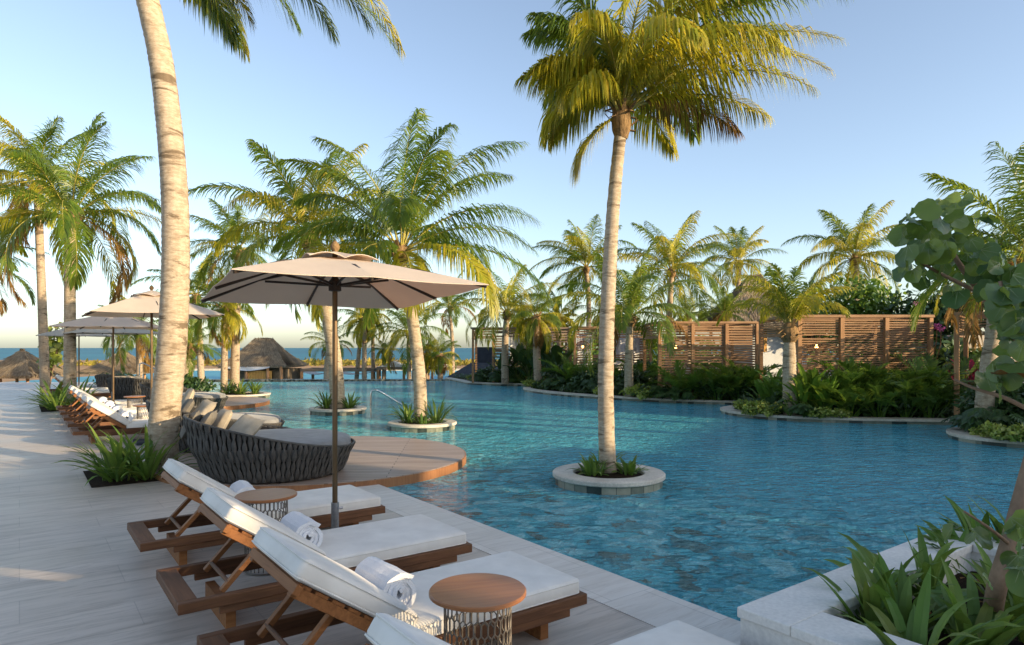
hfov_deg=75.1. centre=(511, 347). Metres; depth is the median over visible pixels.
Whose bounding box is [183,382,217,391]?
hedge
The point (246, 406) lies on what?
boarded platform fascia
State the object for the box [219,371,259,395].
strap plant
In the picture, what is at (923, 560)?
strap plant
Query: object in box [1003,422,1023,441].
lime shrub
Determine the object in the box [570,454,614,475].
strap plant
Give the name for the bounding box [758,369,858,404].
areca palm
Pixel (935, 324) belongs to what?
blossom cluster
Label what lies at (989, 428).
lime shrub
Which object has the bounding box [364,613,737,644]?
sun lounger
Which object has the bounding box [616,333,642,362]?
curtain
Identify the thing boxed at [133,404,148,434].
side table
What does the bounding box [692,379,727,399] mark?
dark shrub
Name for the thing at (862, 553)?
strap plant
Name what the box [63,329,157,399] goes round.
patio umbrella
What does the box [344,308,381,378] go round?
palm tree
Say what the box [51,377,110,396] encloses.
sun lounger
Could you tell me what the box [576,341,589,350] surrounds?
pendant lamp
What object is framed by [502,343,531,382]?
broad leaf plant
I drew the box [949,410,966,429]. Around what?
philodendron
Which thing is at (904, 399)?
areca palm
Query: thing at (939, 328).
blossom cluster
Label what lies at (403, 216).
palm tree
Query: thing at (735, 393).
dark shrub
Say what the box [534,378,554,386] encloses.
philodendron
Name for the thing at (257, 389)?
strap plant
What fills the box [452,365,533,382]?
planting bed
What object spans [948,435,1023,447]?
bank wall
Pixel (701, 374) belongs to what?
areca palm
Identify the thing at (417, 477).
boarded platform fascia
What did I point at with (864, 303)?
broadleaf tree
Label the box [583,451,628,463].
strap plant
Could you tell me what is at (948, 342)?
dark shrub
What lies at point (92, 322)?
patio umbrella
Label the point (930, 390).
areca palm
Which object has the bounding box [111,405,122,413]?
rolled towel
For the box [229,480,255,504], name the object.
rolled towel
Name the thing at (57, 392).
strap plant
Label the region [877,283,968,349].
broadleaf tree
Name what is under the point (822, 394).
paddle plant
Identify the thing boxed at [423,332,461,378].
palm tree
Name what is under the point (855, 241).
palm tree
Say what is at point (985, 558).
strap plant
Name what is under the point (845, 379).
areca palm
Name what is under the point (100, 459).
strap plant
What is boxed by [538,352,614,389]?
areca palm
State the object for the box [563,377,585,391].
philodendron
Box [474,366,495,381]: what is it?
dark shrub
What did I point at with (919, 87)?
sky
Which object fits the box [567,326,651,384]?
slatted cabana
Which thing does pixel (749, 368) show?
areca palm
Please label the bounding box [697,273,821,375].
thatched villa
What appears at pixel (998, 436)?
lime shrub
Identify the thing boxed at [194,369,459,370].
pool kerb
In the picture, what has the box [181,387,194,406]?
throw pillow
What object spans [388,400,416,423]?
strap plant
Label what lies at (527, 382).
lime shrub
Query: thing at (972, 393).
dark shrub
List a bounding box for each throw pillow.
[180,410,200,439]
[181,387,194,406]
[181,398,194,411]
[193,399,216,414]
[200,410,216,424]
[212,408,232,428]
[228,413,265,434]
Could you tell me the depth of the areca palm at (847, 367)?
15.74 m
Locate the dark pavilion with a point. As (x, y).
(484, 354)
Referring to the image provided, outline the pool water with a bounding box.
[195,381,1023,621]
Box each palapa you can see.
[0,348,80,381]
[77,349,154,378]
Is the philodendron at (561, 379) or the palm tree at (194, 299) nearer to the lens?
the philodendron at (561, 379)
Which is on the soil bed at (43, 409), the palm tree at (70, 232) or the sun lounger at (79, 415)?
the palm tree at (70, 232)
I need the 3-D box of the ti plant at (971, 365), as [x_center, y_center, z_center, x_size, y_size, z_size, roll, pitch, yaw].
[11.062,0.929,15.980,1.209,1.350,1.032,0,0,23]
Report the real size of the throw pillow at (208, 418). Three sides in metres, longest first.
0.420 x 0.420 x 0.130 m
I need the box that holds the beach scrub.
[59,357,709,365]
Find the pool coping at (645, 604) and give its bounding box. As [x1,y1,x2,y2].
[357,484,740,644]
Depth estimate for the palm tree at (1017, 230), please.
10.61 m
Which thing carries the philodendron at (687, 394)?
on the bank coping at (615, 396)
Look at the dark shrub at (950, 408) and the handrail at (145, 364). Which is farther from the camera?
the handrail at (145, 364)
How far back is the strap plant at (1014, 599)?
3.09 m
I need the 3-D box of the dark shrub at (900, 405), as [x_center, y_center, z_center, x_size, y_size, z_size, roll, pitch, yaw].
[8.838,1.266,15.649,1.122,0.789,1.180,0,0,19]
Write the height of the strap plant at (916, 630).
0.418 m
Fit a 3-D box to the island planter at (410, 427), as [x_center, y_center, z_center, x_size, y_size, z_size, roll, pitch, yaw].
[-1.888,1.850,14.025,1.440,0.600,1.440,0,0,0]
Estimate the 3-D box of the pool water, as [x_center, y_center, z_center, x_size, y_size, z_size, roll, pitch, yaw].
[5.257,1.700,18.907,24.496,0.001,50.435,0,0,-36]
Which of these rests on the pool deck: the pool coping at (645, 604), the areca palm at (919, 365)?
the pool coping at (645, 604)
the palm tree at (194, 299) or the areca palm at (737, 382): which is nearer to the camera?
the areca palm at (737, 382)
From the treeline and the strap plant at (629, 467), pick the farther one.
the treeline
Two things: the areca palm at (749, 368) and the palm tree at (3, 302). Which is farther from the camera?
the palm tree at (3, 302)
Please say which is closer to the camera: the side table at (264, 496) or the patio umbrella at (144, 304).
the side table at (264, 496)
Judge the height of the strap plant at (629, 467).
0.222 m
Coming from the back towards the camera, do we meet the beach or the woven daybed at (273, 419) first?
the beach
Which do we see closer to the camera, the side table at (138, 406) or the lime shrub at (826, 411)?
the side table at (138, 406)
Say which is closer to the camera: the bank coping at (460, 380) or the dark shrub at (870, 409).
the dark shrub at (870, 409)
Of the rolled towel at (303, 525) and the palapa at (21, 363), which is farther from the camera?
the palapa at (21, 363)
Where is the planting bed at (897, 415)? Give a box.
[735,366,960,417]
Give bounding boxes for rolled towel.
[98,397,107,402]
[104,400,114,407]
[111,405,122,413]
[120,410,132,421]
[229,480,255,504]
[280,511,322,546]
[354,556,415,607]
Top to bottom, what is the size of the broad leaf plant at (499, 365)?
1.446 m
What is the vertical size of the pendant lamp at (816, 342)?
0.858 m
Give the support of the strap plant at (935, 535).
in the stone planter at (802, 613)
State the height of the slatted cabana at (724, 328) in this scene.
2.442 m
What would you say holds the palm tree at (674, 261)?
on the planting bed at (593, 393)
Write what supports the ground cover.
on the planting bed at (593, 393)
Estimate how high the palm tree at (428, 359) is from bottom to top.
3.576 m
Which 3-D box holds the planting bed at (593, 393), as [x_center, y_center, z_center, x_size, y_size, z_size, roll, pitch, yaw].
[22.843,1.610,40.800,44.314,0.001,42.400,0,0,0]
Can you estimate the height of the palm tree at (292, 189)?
7.032 m
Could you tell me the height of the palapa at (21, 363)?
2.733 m
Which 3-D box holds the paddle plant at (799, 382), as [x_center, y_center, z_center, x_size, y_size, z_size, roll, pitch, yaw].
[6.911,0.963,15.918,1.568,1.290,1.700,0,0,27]
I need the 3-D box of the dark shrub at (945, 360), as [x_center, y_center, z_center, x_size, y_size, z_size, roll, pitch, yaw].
[11.776,0.727,17.943,2.650,1.932,2.417,0,0,-11]
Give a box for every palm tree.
[0,112,160,403]
[0,114,126,392]
[0,228,49,316]
[98,290,158,378]
[131,251,222,380]
[136,0,405,471]
[153,319,221,385]
[188,139,421,407]
[189,198,292,393]
[189,263,262,392]
[264,107,553,422]
[300,316,354,378]
[338,308,392,378]
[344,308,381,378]
[349,309,389,378]
[364,301,449,378]
[368,334,399,378]
[422,270,485,373]
[422,340,441,378]
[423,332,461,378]
[452,264,561,383]
[502,282,569,381]
[513,0,855,472]
[525,214,640,332]
[541,290,581,345]
[550,238,702,396]
[573,284,620,344]
[617,210,739,378]
[666,289,711,363]
[689,281,752,363]
[699,225,786,296]
[716,263,855,414]
[780,200,913,366]
[885,141,1023,350]
[930,210,1023,430]
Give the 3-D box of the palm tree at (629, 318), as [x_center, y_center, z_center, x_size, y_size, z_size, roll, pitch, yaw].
[3.772,-1.003,21.678,4.578,5.206,4.785,0,0,-43]
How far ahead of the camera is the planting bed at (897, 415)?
15.81 m
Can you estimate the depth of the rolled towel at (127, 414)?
11.88 m
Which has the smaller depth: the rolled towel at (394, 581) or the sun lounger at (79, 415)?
the rolled towel at (394, 581)
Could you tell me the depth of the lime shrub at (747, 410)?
15.84 m
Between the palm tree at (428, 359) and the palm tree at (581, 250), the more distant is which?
the palm tree at (428, 359)
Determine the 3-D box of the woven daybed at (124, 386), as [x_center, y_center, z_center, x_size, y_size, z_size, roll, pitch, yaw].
[-10.711,1.194,19.559,2.053,0.758,2.069,0,0,15]
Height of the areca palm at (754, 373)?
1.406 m
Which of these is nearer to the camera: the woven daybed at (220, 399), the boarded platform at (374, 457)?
the boarded platform at (374, 457)
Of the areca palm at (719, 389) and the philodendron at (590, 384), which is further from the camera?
the philodendron at (590, 384)
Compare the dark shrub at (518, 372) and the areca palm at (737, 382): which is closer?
the areca palm at (737, 382)
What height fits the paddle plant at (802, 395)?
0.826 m
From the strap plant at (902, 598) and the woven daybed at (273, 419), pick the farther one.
the woven daybed at (273, 419)
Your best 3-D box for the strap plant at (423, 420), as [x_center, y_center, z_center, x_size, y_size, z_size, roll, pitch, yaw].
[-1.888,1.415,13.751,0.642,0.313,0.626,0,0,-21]
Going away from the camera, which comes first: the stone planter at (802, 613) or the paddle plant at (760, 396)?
the stone planter at (802, 613)
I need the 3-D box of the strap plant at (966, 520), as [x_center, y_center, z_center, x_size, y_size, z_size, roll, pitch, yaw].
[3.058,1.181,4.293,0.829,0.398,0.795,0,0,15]
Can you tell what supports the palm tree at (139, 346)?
on the beach
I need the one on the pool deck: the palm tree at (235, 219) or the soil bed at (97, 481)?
the soil bed at (97, 481)
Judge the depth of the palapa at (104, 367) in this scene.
41.76 m
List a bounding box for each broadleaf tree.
[511,307,576,347]
[584,315,657,353]
[795,280,850,373]
[804,274,906,363]
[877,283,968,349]
[907,281,986,340]
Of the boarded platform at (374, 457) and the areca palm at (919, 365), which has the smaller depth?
the boarded platform at (374, 457)
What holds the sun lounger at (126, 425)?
on the pool deck
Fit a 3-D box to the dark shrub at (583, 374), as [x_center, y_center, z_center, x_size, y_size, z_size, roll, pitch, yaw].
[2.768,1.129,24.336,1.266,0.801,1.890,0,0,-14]
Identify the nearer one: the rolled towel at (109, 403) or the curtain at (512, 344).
the rolled towel at (109, 403)
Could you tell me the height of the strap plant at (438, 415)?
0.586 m
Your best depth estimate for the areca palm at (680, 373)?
20.27 m
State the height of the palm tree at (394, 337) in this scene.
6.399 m
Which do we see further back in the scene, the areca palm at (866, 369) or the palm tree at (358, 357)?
the palm tree at (358, 357)
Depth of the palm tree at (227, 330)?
22.35 m
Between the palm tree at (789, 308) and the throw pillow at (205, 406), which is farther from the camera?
the palm tree at (789, 308)
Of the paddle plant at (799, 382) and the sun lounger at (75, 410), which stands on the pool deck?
the sun lounger at (75, 410)
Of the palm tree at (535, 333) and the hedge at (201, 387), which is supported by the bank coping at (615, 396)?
the palm tree at (535, 333)
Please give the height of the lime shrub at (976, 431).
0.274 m
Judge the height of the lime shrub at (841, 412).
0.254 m
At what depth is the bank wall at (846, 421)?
15.08 m
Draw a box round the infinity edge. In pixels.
[148,379,444,381]
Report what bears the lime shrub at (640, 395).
on the planting bed at (593, 393)
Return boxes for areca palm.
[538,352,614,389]
[565,358,623,382]
[594,361,642,380]
[615,360,664,376]
[643,359,720,398]
[672,363,743,399]
[678,371,743,400]
[691,360,772,399]
[706,369,768,399]
[711,355,782,399]
[728,364,781,397]
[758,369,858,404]
[780,357,906,408]
[810,356,929,413]
[810,374,899,416]
[839,359,973,414]
[842,375,930,416]
[865,378,960,417]
[873,356,975,414]
[879,351,980,414]
[891,378,966,417]
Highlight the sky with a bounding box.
[0,0,1023,347]
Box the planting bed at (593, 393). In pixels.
[534,383,732,399]
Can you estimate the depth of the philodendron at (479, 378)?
30.83 m
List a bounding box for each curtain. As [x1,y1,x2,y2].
[509,337,521,367]
[577,333,591,366]
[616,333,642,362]
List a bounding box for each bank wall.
[445,379,522,385]
[524,390,733,404]
[721,411,955,424]
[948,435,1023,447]
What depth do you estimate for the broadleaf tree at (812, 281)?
26.77 m
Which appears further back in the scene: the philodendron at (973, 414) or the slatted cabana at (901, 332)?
the slatted cabana at (901, 332)
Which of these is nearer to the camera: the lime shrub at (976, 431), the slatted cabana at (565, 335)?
the lime shrub at (976, 431)
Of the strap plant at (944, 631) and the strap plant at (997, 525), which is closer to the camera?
the strap plant at (944, 631)
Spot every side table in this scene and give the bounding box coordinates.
[124,395,145,407]
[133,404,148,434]
[234,488,296,575]
[429,573,525,644]
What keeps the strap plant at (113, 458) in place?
on the soil bed at (97, 481)
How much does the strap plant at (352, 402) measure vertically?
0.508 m
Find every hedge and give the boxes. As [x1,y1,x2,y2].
[89,372,149,384]
[183,373,213,386]
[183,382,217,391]
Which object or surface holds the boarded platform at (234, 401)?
on the pool deck
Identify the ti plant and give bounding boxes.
[948,359,978,387]
[965,360,976,380]
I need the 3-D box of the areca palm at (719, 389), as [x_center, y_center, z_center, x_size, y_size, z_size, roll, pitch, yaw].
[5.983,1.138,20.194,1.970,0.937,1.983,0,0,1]
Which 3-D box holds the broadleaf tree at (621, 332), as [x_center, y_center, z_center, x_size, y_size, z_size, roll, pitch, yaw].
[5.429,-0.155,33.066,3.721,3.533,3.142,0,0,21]
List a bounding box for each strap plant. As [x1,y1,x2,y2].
[15,381,85,410]
[18,379,64,404]
[32,373,107,404]
[51,422,164,486]
[57,435,176,472]
[74,423,197,480]
[207,378,238,393]
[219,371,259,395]
[235,381,269,393]
[308,391,346,408]
[329,391,366,408]
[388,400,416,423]
[410,410,437,423]
[413,397,462,422]
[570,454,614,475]
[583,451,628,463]
[611,455,648,474]
[800,552,924,630]
[824,531,941,595]
[837,566,1021,644]
[853,545,991,633]
[893,525,966,597]
[914,519,967,573]
[928,556,1023,644]
[929,495,999,542]
[932,580,967,633]
[933,541,1023,603]
[962,494,1023,545]
[968,552,1023,642]
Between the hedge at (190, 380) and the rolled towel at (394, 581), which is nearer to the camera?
the rolled towel at (394, 581)
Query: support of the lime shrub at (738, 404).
on the planting bed at (897, 415)
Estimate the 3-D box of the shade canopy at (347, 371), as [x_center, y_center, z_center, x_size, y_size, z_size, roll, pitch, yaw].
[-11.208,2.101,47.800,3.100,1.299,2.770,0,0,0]
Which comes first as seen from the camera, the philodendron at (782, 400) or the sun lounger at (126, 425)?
the sun lounger at (126, 425)
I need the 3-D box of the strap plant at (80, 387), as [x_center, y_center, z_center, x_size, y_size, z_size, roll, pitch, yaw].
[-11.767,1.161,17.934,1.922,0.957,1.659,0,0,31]
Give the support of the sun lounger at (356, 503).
on the pool deck
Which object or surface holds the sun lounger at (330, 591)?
on the pool deck
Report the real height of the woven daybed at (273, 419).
0.758 m
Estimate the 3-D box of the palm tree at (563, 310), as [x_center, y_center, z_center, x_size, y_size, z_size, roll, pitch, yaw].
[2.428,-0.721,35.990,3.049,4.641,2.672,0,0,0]
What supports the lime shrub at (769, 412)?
on the planting bed at (897, 415)
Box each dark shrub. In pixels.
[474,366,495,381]
[509,366,533,380]
[540,361,569,381]
[570,368,597,388]
[615,368,656,392]
[634,359,666,384]
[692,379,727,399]
[721,376,757,399]
[833,386,872,413]
[868,387,916,415]
[874,334,982,372]
[893,339,981,390]
[915,390,963,412]
[952,385,1023,407]
[955,380,1023,414]
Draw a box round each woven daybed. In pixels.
[94,374,147,386]
[106,377,185,399]
[139,382,227,409]
[145,400,284,451]
[182,414,355,482]
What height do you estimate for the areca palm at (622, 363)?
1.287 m
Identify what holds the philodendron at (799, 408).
on the planting bed at (897, 415)
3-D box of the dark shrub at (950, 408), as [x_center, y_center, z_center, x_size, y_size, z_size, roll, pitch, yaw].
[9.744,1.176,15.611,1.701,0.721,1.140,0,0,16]
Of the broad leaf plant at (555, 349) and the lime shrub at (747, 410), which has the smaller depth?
the lime shrub at (747, 410)
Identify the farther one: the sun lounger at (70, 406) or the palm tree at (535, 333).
the palm tree at (535, 333)
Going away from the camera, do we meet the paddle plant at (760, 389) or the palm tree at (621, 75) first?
the palm tree at (621, 75)
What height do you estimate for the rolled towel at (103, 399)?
0.200 m
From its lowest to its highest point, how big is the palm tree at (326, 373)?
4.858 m
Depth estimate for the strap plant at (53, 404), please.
17.50 m
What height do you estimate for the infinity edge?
2.100 m
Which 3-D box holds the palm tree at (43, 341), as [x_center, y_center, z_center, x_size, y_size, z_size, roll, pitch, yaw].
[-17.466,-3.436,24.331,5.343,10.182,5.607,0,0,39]
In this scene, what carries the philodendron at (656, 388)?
on the bank coping at (615, 396)
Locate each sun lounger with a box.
[46,374,96,390]
[50,376,110,396]
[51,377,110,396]
[56,385,144,409]
[59,388,145,414]
[62,391,146,420]
[66,395,148,427]
[70,399,147,442]
[127,458,384,565]
[156,487,471,628]
[197,527,586,644]
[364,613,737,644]
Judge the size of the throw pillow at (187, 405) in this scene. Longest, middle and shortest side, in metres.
0.420 x 0.420 x 0.130 m
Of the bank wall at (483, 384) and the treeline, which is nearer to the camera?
the bank wall at (483, 384)
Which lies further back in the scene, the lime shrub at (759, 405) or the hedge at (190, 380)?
the hedge at (190, 380)
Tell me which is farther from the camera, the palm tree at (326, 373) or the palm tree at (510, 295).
the palm tree at (326, 373)
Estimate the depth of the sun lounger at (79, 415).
13.87 m
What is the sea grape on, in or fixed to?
on the stone planter at (802, 613)
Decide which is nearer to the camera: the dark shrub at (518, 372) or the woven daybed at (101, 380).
the woven daybed at (101, 380)
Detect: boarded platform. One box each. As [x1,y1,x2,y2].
[155,436,464,485]
[225,396,268,405]
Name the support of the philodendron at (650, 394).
on the bank coping at (615, 396)
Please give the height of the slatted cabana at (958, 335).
2.392 m
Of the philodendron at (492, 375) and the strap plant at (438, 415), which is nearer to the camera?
the strap plant at (438, 415)
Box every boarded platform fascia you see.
[153,447,465,490]
[224,400,269,409]
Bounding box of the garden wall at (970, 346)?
[947,335,1023,382]
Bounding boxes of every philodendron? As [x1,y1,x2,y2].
[467,371,483,381]
[488,371,500,382]
[508,373,525,382]
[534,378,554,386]
[544,376,567,389]
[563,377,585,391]
[574,379,597,391]
[613,381,623,394]
[629,384,657,396]
[645,385,670,397]
[654,385,688,400]
[678,386,710,399]
[755,395,781,403]
[769,398,814,417]
[787,403,823,416]
[940,406,1003,432]
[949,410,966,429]
[984,409,1023,425]
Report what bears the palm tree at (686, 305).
on the planting bed at (593, 393)
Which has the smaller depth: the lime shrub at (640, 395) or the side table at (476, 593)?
the side table at (476, 593)
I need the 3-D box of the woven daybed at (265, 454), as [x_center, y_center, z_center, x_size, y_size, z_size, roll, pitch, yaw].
[-3.057,1.189,8.500,2.069,0.758,2.053,0,0,-28]
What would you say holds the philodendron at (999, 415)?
on the planting bed
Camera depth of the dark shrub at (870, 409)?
15.58 m
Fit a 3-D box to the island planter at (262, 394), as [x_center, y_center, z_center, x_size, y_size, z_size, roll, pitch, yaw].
[-9.294,1.850,22.726,2.000,0.600,2.000,0,0,0]
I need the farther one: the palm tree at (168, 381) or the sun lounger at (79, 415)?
the sun lounger at (79, 415)
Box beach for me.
[0,360,835,381]
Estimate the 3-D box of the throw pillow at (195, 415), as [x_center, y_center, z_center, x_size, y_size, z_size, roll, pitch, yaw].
[-4.084,0.972,8.450,0.130,0.380,0.380,29,-10,-18]
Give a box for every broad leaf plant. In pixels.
[486,353,517,375]
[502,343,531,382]
[513,350,541,379]
[529,335,572,375]
[543,349,571,367]
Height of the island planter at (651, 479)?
0.600 m
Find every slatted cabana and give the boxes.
[471,327,571,382]
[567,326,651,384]
[643,321,758,397]
[757,315,934,402]
[953,311,1017,414]
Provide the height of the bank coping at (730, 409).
0.170 m
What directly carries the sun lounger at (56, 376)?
on the pool deck
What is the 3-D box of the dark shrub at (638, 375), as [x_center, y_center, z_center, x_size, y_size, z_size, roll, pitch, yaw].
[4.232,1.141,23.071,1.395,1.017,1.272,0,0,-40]
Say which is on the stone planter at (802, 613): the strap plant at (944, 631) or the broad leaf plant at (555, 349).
the strap plant at (944, 631)
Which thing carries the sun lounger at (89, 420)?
on the pool deck
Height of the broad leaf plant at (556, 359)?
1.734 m
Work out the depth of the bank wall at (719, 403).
21.11 m
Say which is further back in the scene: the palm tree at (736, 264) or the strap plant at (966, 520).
the palm tree at (736, 264)
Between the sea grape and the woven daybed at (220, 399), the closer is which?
the sea grape
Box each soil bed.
[39,405,58,411]
[83,470,158,487]
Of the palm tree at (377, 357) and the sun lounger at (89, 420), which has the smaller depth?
the sun lounger at (89, 420)
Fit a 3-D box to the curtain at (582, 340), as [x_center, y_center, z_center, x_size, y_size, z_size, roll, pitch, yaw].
[3.106,0.485,28.497,0.658,2.230,0.142,0,0,0]
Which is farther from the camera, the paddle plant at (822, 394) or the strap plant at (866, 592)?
the paddle plant at (822, 394)
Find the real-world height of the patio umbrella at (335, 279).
2.504 m
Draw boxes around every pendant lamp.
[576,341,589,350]
[806,321,826,349]
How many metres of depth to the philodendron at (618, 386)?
22.42 m
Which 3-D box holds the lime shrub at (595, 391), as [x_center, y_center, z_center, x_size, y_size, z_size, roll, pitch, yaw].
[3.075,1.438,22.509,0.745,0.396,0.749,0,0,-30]
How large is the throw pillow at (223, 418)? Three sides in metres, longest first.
0.380 x 0.380 x 0.130 m
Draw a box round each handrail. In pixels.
[139,362,154,375]
[370,389,413,417]
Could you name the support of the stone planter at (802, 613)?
on the pool deck
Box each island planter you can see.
[219,391,270,397]
[309,405,366,415]
[388,418,456,432]
[553,463,665,494]
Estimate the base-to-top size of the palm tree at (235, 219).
6.760 m
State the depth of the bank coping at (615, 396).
21.52 m
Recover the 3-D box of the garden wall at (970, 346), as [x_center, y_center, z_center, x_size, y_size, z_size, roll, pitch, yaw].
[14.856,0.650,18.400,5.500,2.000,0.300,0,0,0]
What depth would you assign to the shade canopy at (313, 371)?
46.42 m
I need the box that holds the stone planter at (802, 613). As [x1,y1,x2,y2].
[737,528,1023,644]
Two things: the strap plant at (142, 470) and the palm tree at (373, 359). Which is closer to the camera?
the strap plant at (142, 470)
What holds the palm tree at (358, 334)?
on the beach
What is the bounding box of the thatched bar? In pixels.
[214,337,309,378]
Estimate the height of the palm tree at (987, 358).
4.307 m
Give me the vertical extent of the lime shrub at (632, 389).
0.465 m
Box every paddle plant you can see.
[746,386,781,401]
[752,367,800,403]
[767,362,834,407]
[775,381,816,405]
[805,376,842,408]
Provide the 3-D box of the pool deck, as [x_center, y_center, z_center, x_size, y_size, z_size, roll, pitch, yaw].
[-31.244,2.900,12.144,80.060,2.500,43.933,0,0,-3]
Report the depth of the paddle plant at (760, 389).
16.50 m
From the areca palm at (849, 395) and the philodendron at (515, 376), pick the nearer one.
the areca palm at (849, 395)
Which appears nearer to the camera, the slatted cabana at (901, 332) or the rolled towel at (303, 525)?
the rolled towel at (303, 525)
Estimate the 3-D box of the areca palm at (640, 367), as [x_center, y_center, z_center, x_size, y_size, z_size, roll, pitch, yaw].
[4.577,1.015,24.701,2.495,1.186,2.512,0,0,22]
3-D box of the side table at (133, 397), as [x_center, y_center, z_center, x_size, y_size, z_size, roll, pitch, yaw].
[-8.546,1.369,15.078,0.440,0.557,0.440,0,0,0]
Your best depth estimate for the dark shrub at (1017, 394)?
12.47 m
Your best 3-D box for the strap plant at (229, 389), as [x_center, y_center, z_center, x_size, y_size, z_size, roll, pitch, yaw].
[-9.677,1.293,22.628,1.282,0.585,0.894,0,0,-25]
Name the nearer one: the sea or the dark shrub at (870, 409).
the dark shrub at (870, 409)
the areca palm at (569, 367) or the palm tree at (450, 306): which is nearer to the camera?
the areca palm at (569, 367)
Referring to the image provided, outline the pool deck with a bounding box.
[0,382,655,644]
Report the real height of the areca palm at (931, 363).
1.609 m
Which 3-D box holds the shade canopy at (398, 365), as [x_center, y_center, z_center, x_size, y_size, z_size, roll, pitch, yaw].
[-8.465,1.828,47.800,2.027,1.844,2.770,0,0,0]
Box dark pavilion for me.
[448,347,497,376]
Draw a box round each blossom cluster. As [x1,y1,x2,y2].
[933,323,941,354]
[936,326,945,359]
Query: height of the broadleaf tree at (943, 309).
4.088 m
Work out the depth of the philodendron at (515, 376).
29.64 m
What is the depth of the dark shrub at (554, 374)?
26.67 m
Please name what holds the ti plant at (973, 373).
on the planting bed at (897, 415)
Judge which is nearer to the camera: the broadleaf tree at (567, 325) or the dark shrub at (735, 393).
the dark shrub at (735, 393)
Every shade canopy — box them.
[300,368,323,378]
[343,368,380,378]
[376,361,405,378]
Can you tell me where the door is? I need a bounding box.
[764,329,766,351]
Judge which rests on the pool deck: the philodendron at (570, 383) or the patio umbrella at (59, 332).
the patio umbrella at (59, 332)
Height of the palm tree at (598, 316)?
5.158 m
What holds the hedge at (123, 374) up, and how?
on the pool deck
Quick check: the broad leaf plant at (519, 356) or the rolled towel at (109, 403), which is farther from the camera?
the broad leaf plant at (519, 356)
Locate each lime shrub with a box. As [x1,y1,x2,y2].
[521,379,534,387]
[593,385,597,394]
[619,383,645,396]
[635,386,653,399]
[732,399,753,410]
[741,404,756,415]
[745,399,769,413]
[762,402,781,416]
[806,405,834,418]
[832,408,852,418]
[968,424,986,434]
[979,420,1006,439]
[989,425,1023,441]
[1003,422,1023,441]
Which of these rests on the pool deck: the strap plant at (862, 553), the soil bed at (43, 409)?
the soil bed at (43, 409)
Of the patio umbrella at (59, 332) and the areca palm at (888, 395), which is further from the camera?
the patio umbrella at (59, 332)
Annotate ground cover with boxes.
[453,372,1013,427]
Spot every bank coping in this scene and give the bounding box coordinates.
[445,377,522,384]
[523,386,734,402]
[720,405,949,421]
[946,427,1023,444]
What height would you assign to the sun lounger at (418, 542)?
0.733 m
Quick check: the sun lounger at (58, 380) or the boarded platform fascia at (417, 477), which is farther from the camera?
the sun lounger at (58, 380)
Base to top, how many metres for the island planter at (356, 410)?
0.600 m
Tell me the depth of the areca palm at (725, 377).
20.11 m
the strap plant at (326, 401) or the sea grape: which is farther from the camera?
the strap plant at (326, 401)
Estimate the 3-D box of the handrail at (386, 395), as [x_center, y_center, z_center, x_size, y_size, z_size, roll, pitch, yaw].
[-2.897,1.644,16.640,1.400,1.271,0.160,0,0,-41]
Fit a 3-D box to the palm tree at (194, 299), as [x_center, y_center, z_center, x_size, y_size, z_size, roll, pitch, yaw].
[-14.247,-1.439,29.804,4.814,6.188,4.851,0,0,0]
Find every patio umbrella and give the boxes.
[36,329,117,386]
[49,316,157,403]
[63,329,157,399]
[81,285,224,444]
[200,241,488,528]
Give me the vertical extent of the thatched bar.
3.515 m
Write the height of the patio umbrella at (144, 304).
2.744 m
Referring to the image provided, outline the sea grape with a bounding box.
[888,191,1023,612]
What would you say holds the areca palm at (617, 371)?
on the planting bed at (593, 393)
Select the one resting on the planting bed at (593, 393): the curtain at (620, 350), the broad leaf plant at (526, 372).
the broad leaf plant at (526, 372)
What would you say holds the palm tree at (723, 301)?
on the planting bed at (593, 393)
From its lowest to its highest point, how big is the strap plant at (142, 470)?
0.745 m
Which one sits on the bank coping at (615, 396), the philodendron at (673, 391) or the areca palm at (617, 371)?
the philodendron at (673, 391)
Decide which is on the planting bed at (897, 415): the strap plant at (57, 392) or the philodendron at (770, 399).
the philodendron at (770, 399)
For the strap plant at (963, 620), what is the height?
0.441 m
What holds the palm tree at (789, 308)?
on the planting bed at (897, 415)
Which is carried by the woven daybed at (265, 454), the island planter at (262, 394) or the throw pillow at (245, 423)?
the throw pillow at (245, 423)
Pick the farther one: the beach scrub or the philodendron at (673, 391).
the beach scrub
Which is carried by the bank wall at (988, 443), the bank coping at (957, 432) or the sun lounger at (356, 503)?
the bank coping at (957, 432)
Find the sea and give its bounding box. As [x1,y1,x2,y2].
[0,348,838,359]
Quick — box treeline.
[531,335,891,366]
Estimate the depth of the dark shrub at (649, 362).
24.98 m

